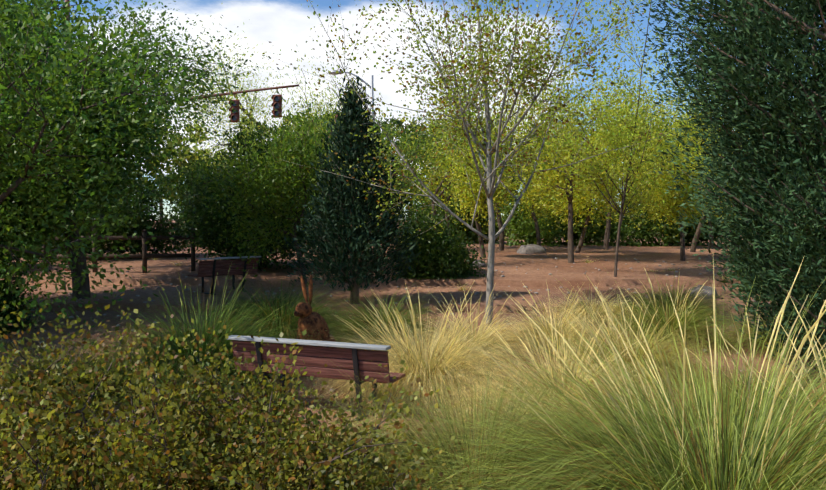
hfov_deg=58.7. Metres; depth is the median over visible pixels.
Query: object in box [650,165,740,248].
olive tree
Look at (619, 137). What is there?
tree
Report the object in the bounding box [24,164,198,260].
dark shrub
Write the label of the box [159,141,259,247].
tree
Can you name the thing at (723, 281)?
hedge
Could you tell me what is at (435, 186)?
olive tree
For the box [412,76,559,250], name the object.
olive tree
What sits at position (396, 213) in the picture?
tree
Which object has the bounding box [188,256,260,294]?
park bench
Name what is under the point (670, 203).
olive tree
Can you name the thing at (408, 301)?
leaf litter
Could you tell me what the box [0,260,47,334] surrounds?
dark shrub
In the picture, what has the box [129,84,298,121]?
traffic signal mast
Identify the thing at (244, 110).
feathery tree
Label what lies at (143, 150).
shade tree
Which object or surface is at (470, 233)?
hedge
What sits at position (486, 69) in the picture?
young tree
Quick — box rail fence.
[41,228,195,273]
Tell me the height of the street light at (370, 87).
7.915 m
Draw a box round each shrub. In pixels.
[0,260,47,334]
[0,285,490,489]
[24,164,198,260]
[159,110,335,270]
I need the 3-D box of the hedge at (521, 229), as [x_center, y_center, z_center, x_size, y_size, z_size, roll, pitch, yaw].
[7.412,-2.124,35.504,7.568,4.410,5.396,0,2,1]
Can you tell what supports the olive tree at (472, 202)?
on the ground at (165, 275)
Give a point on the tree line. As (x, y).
(187, 156)
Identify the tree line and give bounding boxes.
[111,107,748,235]
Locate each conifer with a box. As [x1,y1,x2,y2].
[281,76,422,303]
[381,188,494,279]
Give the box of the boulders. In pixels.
[470,244,717,298]
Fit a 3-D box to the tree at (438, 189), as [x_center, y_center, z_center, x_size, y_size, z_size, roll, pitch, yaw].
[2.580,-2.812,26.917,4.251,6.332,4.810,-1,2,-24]
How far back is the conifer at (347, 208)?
15.35 m
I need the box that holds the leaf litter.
[7,249,791,431]
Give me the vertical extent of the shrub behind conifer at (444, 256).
2.376 m
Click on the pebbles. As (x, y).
(331, 389)
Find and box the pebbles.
[15,258,799,479]
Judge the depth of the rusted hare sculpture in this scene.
10.89 m
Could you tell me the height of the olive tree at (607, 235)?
7.626 m
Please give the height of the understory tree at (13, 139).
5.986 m
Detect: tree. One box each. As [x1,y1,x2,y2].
[0,0,236,357]
[0,0,273,306]
[152,15,420,223]
[170,81,393,288]
[243,99,461,227]
[262,0,695,323]
[326,99,453,217]
[391,109,514,228]
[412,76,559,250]
[420,90,529,221]
[433,117,525,257]
[483,50,664,262]
[506,122,559,245]
[536,161,636,252]
[568,66,694,249]
[611,109,720,260]
[632,82,740,251]
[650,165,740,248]
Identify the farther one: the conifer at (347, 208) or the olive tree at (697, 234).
the olive tree at (697, 234)
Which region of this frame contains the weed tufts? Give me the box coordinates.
[0,258,824,376]
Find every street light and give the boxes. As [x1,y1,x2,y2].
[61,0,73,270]
[328,71,373,125]
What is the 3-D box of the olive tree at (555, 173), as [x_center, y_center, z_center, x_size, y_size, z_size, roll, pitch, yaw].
[4.934,-2.696,22.935,5.771,6.593,6.538,0,2,1]
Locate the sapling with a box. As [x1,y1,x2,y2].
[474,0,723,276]
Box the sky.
[6,0,824,219]
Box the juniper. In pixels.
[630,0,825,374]
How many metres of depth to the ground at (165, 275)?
17.46 m
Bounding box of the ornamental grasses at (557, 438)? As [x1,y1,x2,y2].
[0,258,825,489]
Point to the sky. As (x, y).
(286, 24)
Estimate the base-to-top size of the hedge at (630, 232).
4.876 m
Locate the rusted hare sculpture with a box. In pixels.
[294,275,336,356]
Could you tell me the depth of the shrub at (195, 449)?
3.52 m
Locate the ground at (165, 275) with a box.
[0,220,825,485]
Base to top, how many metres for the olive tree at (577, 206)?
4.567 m
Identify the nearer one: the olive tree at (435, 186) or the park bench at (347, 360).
the park bench at (347, 360)
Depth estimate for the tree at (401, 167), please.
27.89 m
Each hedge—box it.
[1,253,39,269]
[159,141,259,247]
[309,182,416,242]
[397,178,512,243]
[494,179,632,246]
[591,185,725,247]
[708,162,819,291]
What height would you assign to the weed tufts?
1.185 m
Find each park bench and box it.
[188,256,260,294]
[227,335,405,420]
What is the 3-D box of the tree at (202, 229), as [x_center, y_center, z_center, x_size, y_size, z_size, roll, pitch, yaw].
[-4.605,-1.561,21.086,5.772,4.626,5.259,1,2,27]
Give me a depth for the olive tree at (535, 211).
31.82 m
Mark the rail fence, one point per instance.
(144, 238)
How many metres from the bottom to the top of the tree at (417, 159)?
5.395 m
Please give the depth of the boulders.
21.34 m
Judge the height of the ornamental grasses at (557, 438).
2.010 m

